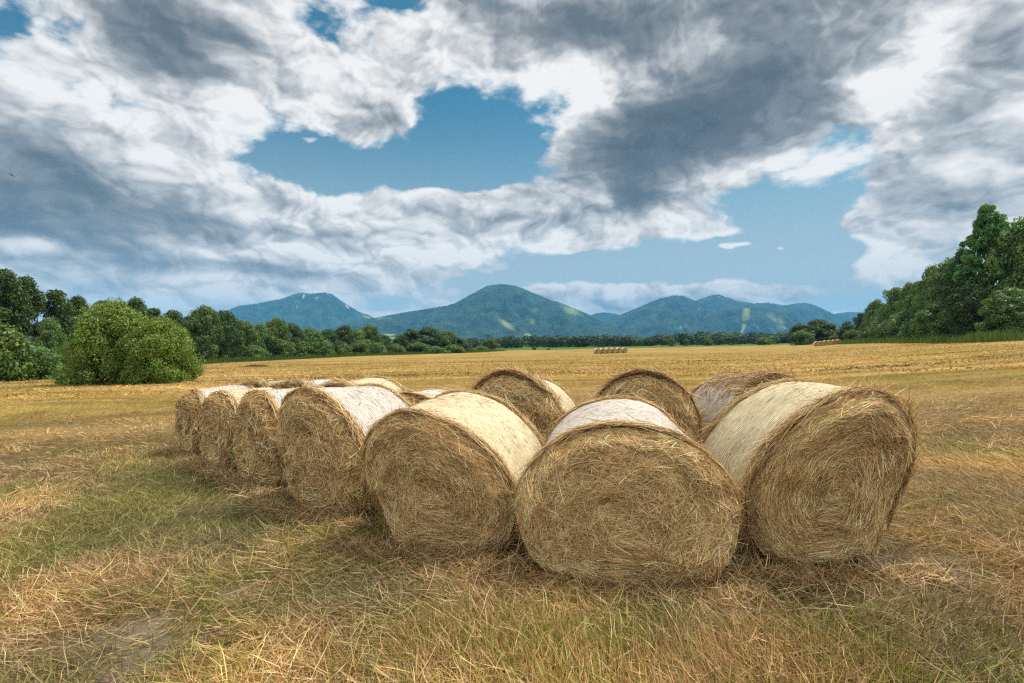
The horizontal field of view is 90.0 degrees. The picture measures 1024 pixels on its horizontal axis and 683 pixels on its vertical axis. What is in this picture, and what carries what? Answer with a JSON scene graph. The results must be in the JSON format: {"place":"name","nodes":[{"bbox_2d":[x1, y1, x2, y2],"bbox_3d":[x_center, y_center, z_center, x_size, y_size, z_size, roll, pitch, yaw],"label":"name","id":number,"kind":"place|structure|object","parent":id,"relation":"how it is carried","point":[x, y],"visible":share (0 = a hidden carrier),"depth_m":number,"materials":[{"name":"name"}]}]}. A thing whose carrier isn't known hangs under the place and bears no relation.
{"place":"outdoors","nodes":[
{"label":"outdoors","id":0,"kind":"place"},
{"bbox_2d":[208,292,372,338],"bbox_3d":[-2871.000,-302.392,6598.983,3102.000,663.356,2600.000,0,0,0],"label":"mountain","id":1,"kind":"structure","parent":0,"point":[319,311],"depth_m":6242.71,"materials":[{"name":"green plant"}]},
{"bbox_2d":[330,334,483,341],"bbox_3d":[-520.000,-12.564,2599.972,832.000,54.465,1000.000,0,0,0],"label":"hill","id":2,"kind":"structure","parent":0,"point":[392,336],"depth_m":2524.32,"materials":[{"name":"green plant"}]},
{"bbox_2d":[219,284,658,339],"bbox_3d":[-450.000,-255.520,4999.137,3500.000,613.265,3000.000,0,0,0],"label":"mountain","id":3,"kind":"structure","parent":0,"point":[499,310],"depth_m":4315.52,"materials":[{"name":"green plant"}]},
{"bbox_2d":[0,426,1023,682],"bbox_3d":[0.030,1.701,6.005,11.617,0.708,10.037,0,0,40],"label":"dry grass","id":4,"kind":"structure","parent":0,"point":[650,632],"depth_m":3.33,"materials":[{"name":"yellow plant"}]},
{"bbox_2d":[0,341,1023,682],"bbox_3d":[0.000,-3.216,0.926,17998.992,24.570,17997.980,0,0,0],"label":"ground","id":5,"kind":"structure","parent":0,"point":[584,353],"depth_m":11.07,"materials":[{"name":"yellow plant"}]},
{"bbox_2d":[0,267,33,362],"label":"alder tree","id":6,"kind":"object","parent":5,"relation":"on","point":[8,279],"visible":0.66,"depth_m":55.06,"materials":[{"name":"green plant"}]},
{"bbox_2d":[0,319,39,380],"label":"bush","id":7,"kind":"object","parent":5,"relation":"on","point":[15,351],"visible":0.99,"depth_m":44.01,"materials":[{"name":"green plant"}]},
{"bbox_2d":[3,274,61,347],"bbox_3d":[-53.955,-1.798,57.343,5.449,11.445,5.207,0,0,36],"label":"alder tree","id":8,"kind":"object","parent":5,"relation":"on","point":[38,298],"visible":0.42,"depth_m":56.67,"materials":[{"name":"green plant"}]},
{"bbox_2d":[7,346,67,379],"bbox_3d":[-43.339,2.002,46.797,4.755,3.303,4.248,0,0,43],"label":"shrub","id":9,"kind":"object","parent":5,"relation":"on","point":[44,357],"visible":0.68,"depth_m":46.33,"materials":[{"name":"green plant"}]},
{"bbox_2d":[31,317,70,371],"bbox_3d":[-46.749,0.598,51.952,3.746,6.262,3.792,0,0,-27],"label":"tree","id":10,"kind":"object","parent":5,"relation":"on","point":[51,332],"visible":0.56,"depth_m":51.49,"materials":[{"name":"green plant"}]},
{"bbox_2d":[26,289,79,354],"bbox_3d":[-53.563,-1.151,59.933,4.931,10.149,4.681,0,0,30],"label":"alder tree","id":11,"kind":"object","parent":5,"relation":"on","point":[56,298],"visible":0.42,"depth_m":59.62,"materials":[{"name":"green plant"}]},
{"bbox_2d":[58,294,92,361],"bbox_3d":[-53.073,-0.940,63.121,4.846,9.769,5.072,0,0,-13],"label":"alder tree","id":12,"kind":"object","parent":5,"relation":"on","point":[78,301],"visible":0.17,"depth_m":62.53,"materials":[{"name":"green plant"}]},
{"bbox_2d":[51,297,152,385],"bbox_3d":[-29.069,0.021,37.473,6.414,6.734,6.918,0,0,23],"label":"bush","id":13,"kind":"object","parent":5,"relation":"on","point":[100,326],"visible":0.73,"depth_m":35.93,"materials":[{"name":"green plant"}]},
{"bbox_2d":[127,296,152,319],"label":"alder tree","id":14,"kind":"object","parent":5,"relation":"on","point":[135,303],"visible":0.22,"depth_m":77.56,"materials":[{"name":"green plant"}]},
{"bbox_2d":[98,315,206,384],"bbox_3d":[-25.335,0.659,36.809,5.705,5.212,6.201,0,0,32],"label":"bush","id":15,"kind":"object","parent":5,"relation":"on","point":[165,343],"visible":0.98,"depth_m":35.75,"materials":[{"name":"green plant"}]},
{"bbox_2d":[148,308,165,318],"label":"alder tree","id":16,"kind":"object","parent":5,"relation":"on","point":[156,312],"visible":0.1,"depth_m":83.62,"materials":[{"name":"green plant"}]},
{"bbox_2d":[163,309,191,343],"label":"broadleaf tree","id":17,"kind":"object","parent":5,"relation":"on","point":[172,314],"visible":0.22,"depth_m":91.76,"materials":[{"name":"green plant"}]},
{"bbox_2d":[184,316,211,360],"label":"broadleaf tree","id":18,"kind":"object","parent":5,"relation":"on","point":[194,325],"visible":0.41,"depth_m":103.69,"materials":[{"name":"green plant"}]},
{"bbox_2d":[185,304,226,360],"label":"broadleaf tree","id":19,"kind":"object","parent":5,"relation":"on","point":[205,316],"visible":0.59,"depth_m":107.06,"materials":[{"name":"green plant"}]},
{"bbox_2d":[173,382,251,454],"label":"hay bale","id":20,"kind":"object","parent":5,"relation":"on","point":[187,405],"visible":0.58,"depth_m":9.25,"materials":[{"name":"plant"}]},
{"bbox_2d":[202,344,233,358],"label":"shrub","id":21,"kind":"object","parent":5,"relation":"on","point":[225,351],"visible":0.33,"depth_m":111.88,"materials":[{"name":"green plant"}]},
{"bbox_2d":[210,309,245,359],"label":"broadleaf tree","id":22,"kind":"object","parent":5,"relation":"on","point":[230,324],"visible":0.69,"depth_m":113.25,"materials":[{"name":"green plant"}]},
{"bbox_2d":[229,342,247,357],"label":"shrub","id":23,"kind":"object","parent":5,"relation":"on","point":[244,347],"visible":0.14,"depth_m":118.52,"materials":[{"name":"green plant"}]},
{"bbox_2d":[195,384,282,469],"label":"hay bale","id":24,"kind":"object","parent":5,"relation":"on","point":[216,417],"visible":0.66,"depth_m":7.97,"materials":[{"name":"yellow plant"}]},
{"bbox_2d":[233,319,264,358],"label":"broadleaf tree","id":25,"kind":"object","parent":5,"relation":"on","point":[247,328],"visible":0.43,"depth_m":121.40,"materials":[{"name":"green plant"}]},
{"bbox_2d":[240,345,271,360],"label":"shrub","id":26,"kind":"object","parent":5,"relation":"on","point":[254,351],"visible":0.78,"depth_m":118.69,"materials":[{"name":"green plant"}]},
{"bbox_2d":[249,322,271,353],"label":"broadleaf tree","id":27,"kind":"object","parent":5,"relation":"on","point":[262,328],"visible":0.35,"depth_m":126.98,"materials":[{"name":"green plant"}]},
{"bbox_2d":[236,376,301,387],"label":"hay bale","id":28,"kind":"object","parent":5,"relation":"on","point":[260,383],"visible":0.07,"depth_m":10.05,"materials":[{"name":"plant"}]},
{"bbox_2d":[229,382,323,488],"bbox_3d":[-3.220,1.383,7.461,1.772,1.576,1.400,0,0,42],"label":"hay bale","id":29,"kind":"object","parent":5,"relation":"on","point":[253,427],"visible":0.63,"depth_m":6.84,"materials":[{"name":"plant"}]},
{"bbox_2d":[48,348,504,374],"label":"tall weeds","id":30,"kind":"object","parent":5,"relation":"on","point":[239,359],"visible":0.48,"depth_m":133.94,"materials":[{"name":"green plant"}]},
{"bbox_2d":[264,317,292,356],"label":"broadleaf tree","id":31,"kind":"object","parent":5,"relation":"on","point":[276,326],"visible":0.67,"depth_m":130.12,"materials":[{"name":"green plant"}]},
{"bbox_2d":[267,337,294,359],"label":"shrub","id":32,"kind":"object","parent":5,"relation":"on","point":[284,343],"visible":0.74,"depth_m":129.27,"materials":[{"name":"green plant"}]},
{"bbox_2d":[280,322,311,356],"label":"broadleaf tree","id":33,"kind":"object","parent":5,"relation":"on","point":[296,331],"visible":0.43,"depth_m":139.29,"materials":[{"name":"green plant"}]},
{"bbox_2d":[291,339,313,358],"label":"shrub","id":34,"kind":"object","parent":5,"relation":"on","point":[302,348],"visible":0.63,"depth_m":136.15,"materials":[{"name":"green plant"}]},
{"bbox_2d":[266,374,343,388],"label":"hay bale","id":35,"kind":"object","parent":5,"relation":"on","point":[290,383],"visible":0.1,"depth_m":8.91,"materials":[{"name":"plant"}]},
{"bbox_2d":[303,327,324,357],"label":"broadleaf tree","id":36,"kind":"object","parent":5,"relation":"on","point":[314,336],"visible":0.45,"depth_m":148.63,"materials":[{"name":"green plant"}]},
{"bbox_2d":[307,339,335,356],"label":"shrub","id":37,"kind":"object","parent":5,"relation":"on","point":[325,345],"visible":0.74,"depth_m":148.70,"materials":[{"name":"green plant"}]},
{"bbox_2d":[321,329,340,351],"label":"broadleaf tree","id":38,"kind":"object","parent":5,"relation":"on","point":[329,335],"visible":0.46,"depth_m":156.62,"materials":[{"name":"green plant"}]},
{"bbox_2d":[334,341,352,356],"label":"shrub","id":39,"kind":"object","parent":5,"relation":"on","point":[343,347],"visible":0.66,"depth_m":158.44,"materials":[{"name":"green plant"}]},
{"bbox_2d":[274,380,413,516],"bbox_3d":[-1.890,1.277,6.191,1.799,1.686,1.519,0,0,31],"label":"hay bale","id":40,"kind":"object","parent":5,"relation":"on","point":[320,434],"visible":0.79,"depth_m":5.62,"materials":[{"name":"plant"}]},
{"bbox_2d":[333,325,355,351],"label":"broadleaf tree","id":41,"kind":"object","parent":5,"relation":"on","point":[345,333],"visible":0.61,"depth_m":164.42,"materials":[{"name":"green plant"}]},
{"bbox_2d":[345,328,370,351],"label":"broadleaf tree","id":42,"kind":"object","parent":5,"relation":"on","point":[359,334],"visible":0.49,"depth_m":170.38,"materials":[{"name":"green plant"}]},
{"bbox_2d":[313,374,405,391],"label":"hay bale","id":43,"kind":"object","parent":5,"relation":"on","point":[378,380],"visible":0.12,"depth_m":8.54,"materials":[{"name":"yellow plant"}]},
{"bbox_2d":[349,339,370,355],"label":"shrub","id":44,"kind":"object","parent":5,"relation":"on","point":[359,347],"visible":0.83,"depth_m":164.12,"materials":[{"name":"green plant"}]},
{"bbox_2d":[361,324,385,353],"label":"broadleaf tree","id":45,"kind":"object","parent":5,"relation":"on","point":[371,331],"visible":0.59,"depth_m":177.04,"materials":[{"name":"green plant"}]},
{"bbox_2d":[369,342,387,354],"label":"shrub","id":46,"kind":"object","parent":5,"relation":"on","point":[376,347],"visible":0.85,"depth_m":172.01,"materials":[{"name":"green plant"}]},
{"bbox_2d":[380,334,394,351],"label":"broadleaf tree","id":47,"kind":"object","parent":5,"relation":"on","point":[387,340],"visible":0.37,"depth_m":185.13,"materials":[{"name":"green plant"}]},
{"bbox_2d":[386,343,406,353],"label":"shrub","id":48,"kind":"object","parent":5,"relation":"on","point":[395,348],"visible":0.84,"depth_m":180.26,"materials":[{"name":"green plant"}]},
{"bbox_2d":[390,334,409,353],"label":"broadleaf tree","id":49,"kind":"object","parent":5,"relation":"on","point":[399,340],"visible":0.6,"depth_m":188.57,"materials":[{"name":"green plant"}]},
{"bbox_2d":[401,328,427,351],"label":"broadleaf tree","id":50,"kind":"object","parent":5,"relation":"on","point":[412,335],"visible":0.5,"depth_m":190.14,"materials":[{"name":"green plant"}]},
{"bbox_2d":[406,341,430,352],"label":"shrub","id":51,"kind":"object","parent":5,"relation":"on","point":[414,347],"visible":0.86,"depth_m":184.03,"materials":[{"name":"green plant"}]},
{"bbox_2d":[398,384,451,404],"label":"hay bale","id":52,"kind":"object","parent":5,"relation":"on","point":[418,397],"visible":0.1,"depth_m":6.91,"materials":[{"name":"plant"}]},
{"bbox_2d":[417,327,449,347],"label":"broadleaf tree","id":53,"kind":"object","parent":5,"relation":"on","point":[432,334],"visible":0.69,"depth_m":193.09,"materials":[{"name":"green plant"}]},
{"bbox_2d":[422,346,449,353],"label":"shrub","id":54,"kind":"object","parent":5,"relation":"on","point":[434,349],"visible":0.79,"depth_m":183.23,"materials":[{"name":"green plant"}]},
{"bbox_2d":[434,330,456,349],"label":"broadleaf tree","id":55,"kind":"object","parent":5,"relation":"on","point":[449,335],"visible":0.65,"depth_m":195.29,"materials":[{"name":"green plant"}]},
{"bbox_2d":[356,385,546,554],"bbox_3d":[-0.490,1.283,5.099,1.762,1.635,1.660,0,0,18],"label":"hay bale","id":56,"kind":"object","parent":5,"relation":"on","point":[443,467],"visible":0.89,"depth_m":4.46,"materials":[{"name":"beige plant"}]},
{"bbox_2d":[444,344,465,352],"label":"shrub","id":57,"kind":"object","parent":5,"relation":"on","point":[453,347],"visible":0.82,"depth_m":187.51,"materials":[{"name":"green plant"}]},
{"bbox_2d":[451,337,470,349],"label":"broadleaf tree","id":58,"kind":"object","parent":5,"relation":"on","point":[464,344],"visible":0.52,"depth_m":200.68,"materials":[{"name":"green plant"}]},
{"bbox_2d":[479,339,500,349],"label":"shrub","id":59,"kind":"object","parent":5,"relation":"on","point":[492,344],"visible":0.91,"depth_m":223.78,"materials":[{"name":"green plant"}]},
{"bbox_2d":[0,340,1023,403],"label":"stubble","id":60,"kind":"object","parent":5,"relation":"on","point":[683,369],"visible":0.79,"depth_m":40.36,"materials":[{"name":"yellow plant"}]},
{"bbox_2d":[0,367,1023,497],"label":"stubble","id":61,"kind":"object","parent":5,"relation":"on","point":[128,445],"visible":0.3,"depth_m":11.80,"materials":[{"name":"yellow plant"}]},
{"bbox_2d":[463,364,577,439],"bbox_3d":[0.219,1.228,8.194,1.972,1.878,1.651,0,0,21],"label":"hay bale","id":62,"kind":"object","parent":5,"relation":"on","point":[545,402],"visible":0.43,"depth_m":7.52,"materials":[{"name":"beige plant"}]},
{"bbox_2d":[148,443,978,623],"bbox_3d":[-2.230,1.880,5.975,11.890,0.650,2.279,0,0,32],"label":"fallen straw","id":63,"kind":"object","parent":5,"relation":"on","point":[321,515],"visible":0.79,"depth_m":3.84,"materials":[{"name":"beige plant"}]},
{"bbox_2d":[458,331,790,348],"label":"distant wood","id":64,"kind":"object","parent":5,"relation":"on","point":[720,338],"visible":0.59,"depth_m":343.41,"materials":[{"name":"green plant"}]},
{"bbox_2d":[505,392,751,586],"bbox_3d":[0.935,1.251,4.470,1.910,1.554,1.728,0,0,9],"label":"hay bale","id":65,"kind":"object","parent":5,"relation":"on","point":[633,488],"visible":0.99,"depth_m":3.77,"materials":[{"name":"plant"}]},
{"bbox_2d":[586,362,708,443],"bbox_3d":[2.018,1.204,8.007,1.990,1.826,1.608,0,0,11],"label":"hay bale","id":66,"kind":"object","parent":5,"relation":"on","point":[659,387],"visible":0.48,"depth_m":7.33,"materials":[{"name":"plant"}]},
{"bbox_2d":[666,336,674,345],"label":"shrub","id":67,"kind":"object","parent":5,"relation":"on","point":[670,341],"visible":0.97,"depth_m":298.89,"materials":[{"name":"green plant"}]},
{"bbox_2d":[703,337,712,345],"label":"shrub","id":68,"kind":"object","parent":5,"relation":"on","point":[708,341],"visible":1,"depth_m":298.68,"materials":[{"name":"green plant"}]},
{"bbox_2d":[690,364,796,435],"bbox_3d":[3.655,1.192,7.972,1.795,1.758,1.650,0,0,-14],"label":"hay bale","id":69,"kind":"object","parent":5,"relation":"on","point":[715,389],"visible":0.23,"depth_m":7.73,"materials":[{"name":"plant"}]},
{"bbox_2d":[755,337,771,344],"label":"shrub","id":70,"kind":"object","parent":5,"relation":"on","point":[764,340],"visible":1,"depth_m":287.90,"materials":[{"name":"green plant"}]},
{"bbox_2d":[788,329,814,344],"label":"shrub","id":71,"kind":"object","parent":5,"relation":"on","point":[802,337],"visible":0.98,"depth_m":186.86,"materials":[{"name":"green plant"}]},
{"bbox_2d":[787,323,817,344],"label":"broadleaf tree","id":72,"kind":"object","parent":5,"relation":"on","point":[795,328],"visible":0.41,"depth_m":199.80,"materials":[{"name":"green plant"}]},
{"bbox_2d":[694,368,928,565],"bbox_3d":[2.502,1.127,4.511,1.785,1.873,1.668,0,0,6],"label":"hay bale","id":73,"kind":"object","parent":5,"relation":"on","point":[821,471],"visible":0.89,"depth_m":3.88,"materials":[{"name":"beige plant"}]},
{"bbox_2d":[802,318,836,343],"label":"broadleaf tree","id":74,"kind":"object","parent":5,"relation":"on","point":[816,324],"visible":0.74,"depth_m":192.48,"materials":[{"name":"green plant"}]},
{"bbox_2d":[816,323,836,339],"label":"broadleaf tree","id":75,"kind":"object","parent":5,"relation":"on","point":[833,327],"visible":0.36,"depth_m":192.09,"materials":[{"name":"green plant"}]},
{"bbox_2d":[834,321,855,340],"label":"broadleaf tree","id":76,"kind":"object","parent":5,"relation":"on","point":[846,325],"visible":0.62,"depth_m":159.30,"materials":[{"name":"green plant"}]},
{"bbox_2d":[842,329,857,339],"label":"shrub","id":77,"kind":"object","parent":5,"relation":"on","point":[851,333],"visible":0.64,"depth_m":149.50,"materials":[{"name":"green plant"}]},
{"bbox_2d":[850,313,871,330],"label":"broadleaf tree","id":78,"kind":"object","parent":5,"relation":"on","point":[857,320],"visible":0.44,"depth_m":151.63,"materials":[{"name":"green plant"}]},
{"bbox_2d":[855,325,877,338],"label":"shrub","id":79,"kind":"object","parent":5,"relation":"on","point":[862,333],"visible":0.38,"depth_m":137.51,"materials":[{"name":"green plant"}]},
{"bbox_2d":[857,299,886,329],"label":"willow tree","id":80,"kind":"object","parent":5,"relation":"on","point":[870,311],"visible":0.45,"depth_m":139.61,"materials":[{"name":"green plant"}]},
{"bbox_2d":[867,322,891,339],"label":"shrub","id":81,"kind":"object","parent":5,"relation":"on","point":[878,331],"visible":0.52,"depth_m":121.25,"materials":[{"name":"green plant"}]},
{"bbox_2d":[872,287,901,327],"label":"willow tree","id":82,"kind":"object","parent":5,"relation":"on","point":[888,308],"visible":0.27,"depth_m":128.01,"materials":[{"name":"green plant"}]},
{"bbox_2d":[884,310,914,337],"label":"broadleaf tree","id":83,"kind":"object","parent":5,"relation":"on","point":[901,318],"visible":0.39,"depth_m":111.08,"materials":[{"name":"green plant"}]},
{"bbox_2d":[893,281,914,323],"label":"willow tree","id":84,"kind":"object","parent":5,"relation":"on","point":[904,292],"visible":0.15,"depth_m":117.73,"materials":[{"name":"green plant"}]},
{"bbox_2d":[894,321,927,338],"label":"shrub","id":85,"kind":"object","parent":5,"relation":"on","point":[905,330],"visible":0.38,"depth_m":104.24,"materials":[{"name":"green plant"}]},
{"bbox_2d":[902,281,921,325],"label":"willow tree","id":86,"kind":"object","parent":5,"relation":"on","point":[908,301],"visible":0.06,"depth_m":110.86,"materials":[{"name":"green plant"}]},
{"bbox_2d":[908,264,936,325],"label":"willow tree","id":87,"kind":"object","parent":5,"relation":"on","point":[918,305],"visible":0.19,"depth_m":104.20,"materials":[{"name":"green plant"}]},
{"bbox_2d":[908,301,951,338],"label":"willow tree","id":88,"kind":"object","parent":5,"relation":"on","point":[933,309],"visible":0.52,"depth_m":91.89,"materials":[{"name":"green plant"}]},
{"bbox_2d":[837,329,1023,344],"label":"tall weeds","id":89,"kind":"object","parent":5,"relation":"on","point":[989,336],"visible":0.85,"depth_m":73.41,"materials":[{"name":"green plant"}]},
{"bbox_2d":[927,311,958,336],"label":"shrub","id":90,"kind":"object","parent":5,"relation":"on","point":[937,327],"visible":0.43,"depth_m":88.16,"materials":[{"name":"green plant"}]},
{"bbox_2d":[919,256,976,322],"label":"willow tree","id":91,"kind":"object","parent":5,"relation":"on","point":[939,277],"visible":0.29,"depth_m":93.90,"materials":[{"name":"green plant"}]},
{"bbox_2d":[940,246,969,309],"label":"broadleaf tree","id":92,"kind":"object","parent":5,"relation":"on","point":[947,290],"visible":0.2,"depth_m":89.90,"materials":[{"name":"green plant"}]},
{"bbox_2d":[937,283,990,335],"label":"broadleaf tree","id":93,"kind":"object","parent":5,"relation":"on","point":[967,297],"visible":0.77,"depth_m":77.22,"materials":[{"name":"green plant"}]},
{"bbox_2d":[952,203,1020,316],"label":"poplar tree","id":94,"kind":"object","parent":5,"relation":"on","point":[988,225],"visible":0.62,"depth_m":79.58,"materials":[{"name":"green plant"}]},
{"bbox_2d":[975,312,1010,332],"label":"shrub","id":95,"kind":"object","parent":5,"relation":"on","point":[990,325],"visible":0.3,"depth_m":71.79,"materials":[{"name":"green plant"}]},
{"bbox_2d":[979,221,1014,299],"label":"poplar tree","id":96,"kind":"object","parent":5,"relation":"on","point":[1007,223],"visible":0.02,"depth_m":83.63,"materials":[{"name":"green plant"}]},
{"bbox_2d":[974,287,1023,332],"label":"willow tree","id":97,"kind":"object","parent":5,"relation":"on","point":[1007,300],"visible":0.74,"depth_m":69.04,"materials":[{"name":"green plant"}]},
{"bbox_2d":[981,216,1023,312],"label":"willow tree","id":98,"kind":"object","parent":5,"relation":"on","point":[1013,239],"visible":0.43,"depth_m":76.32,"materials":[{"name":"green plant"}]},
{"bbox_2d":[995,311,1023,332],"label":"shrub","id":99,"kind":"object","parent":5,"relation":"on","point":[1017,323],"visible":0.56,"depth_m":67.69,"materials":[{"name":"green plant"}]},
{"bbox_2d":[999,230,1023,288],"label":"willow tree","id":100,"kind":"object","parent":5,"relation":"on","point":[1015,278],"visible":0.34,"depth_m":74.58,"materials":[{"name":"green plant"}]},
{"bbox_2d":[0,0,1023,339],"label":"sky","id":101,"kind":"structure","parent":0,"point":[381,157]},
{"bbox_2d":[591,312,618,321],"bbox_3d":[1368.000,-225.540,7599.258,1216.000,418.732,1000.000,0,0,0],"label":"mountain","id":102,"kind":"structure","parent":0,"point":[603,316],"depth_m":7548.55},
{"bbox_2d":[605,295,716,333],"bbox_3d":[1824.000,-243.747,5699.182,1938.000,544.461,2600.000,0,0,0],"label":"mountain","id":103,"kind":"structure","parent":0,"point":[636,320],"depth_m":5423.33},
{"bbox_2d":[633,315,720,338],"bbox_3d":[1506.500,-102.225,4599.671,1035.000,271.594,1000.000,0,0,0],"label":"mountain","id":104,"kind":"structure","parent":0,"point":[673,325],"depth_m":4497.44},
{"bbox_2d":[699,307,819,334],"bbox_3d":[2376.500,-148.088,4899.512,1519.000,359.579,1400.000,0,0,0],"label":"mountain","id":105,"kind":"structure","parent":0,"point":[744,321],"depth_m":4730.10,"materials":[{"name":"green plant"}]},
{"bbox_2d":[696,295,856,330],"bbox_3d":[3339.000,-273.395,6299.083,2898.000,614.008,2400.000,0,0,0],"label":"mountain","id":106,"kind":"structure","parent":0,"point":[808,312],"depth_m":6126.06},
{"bbox_2d":[835,312,876,321],"bbox_3d":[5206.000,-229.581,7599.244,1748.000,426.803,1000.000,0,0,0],"label":"mountain","id":107,"kind":"structure","parent":0,"point":[847,315],"depth_m":7553.98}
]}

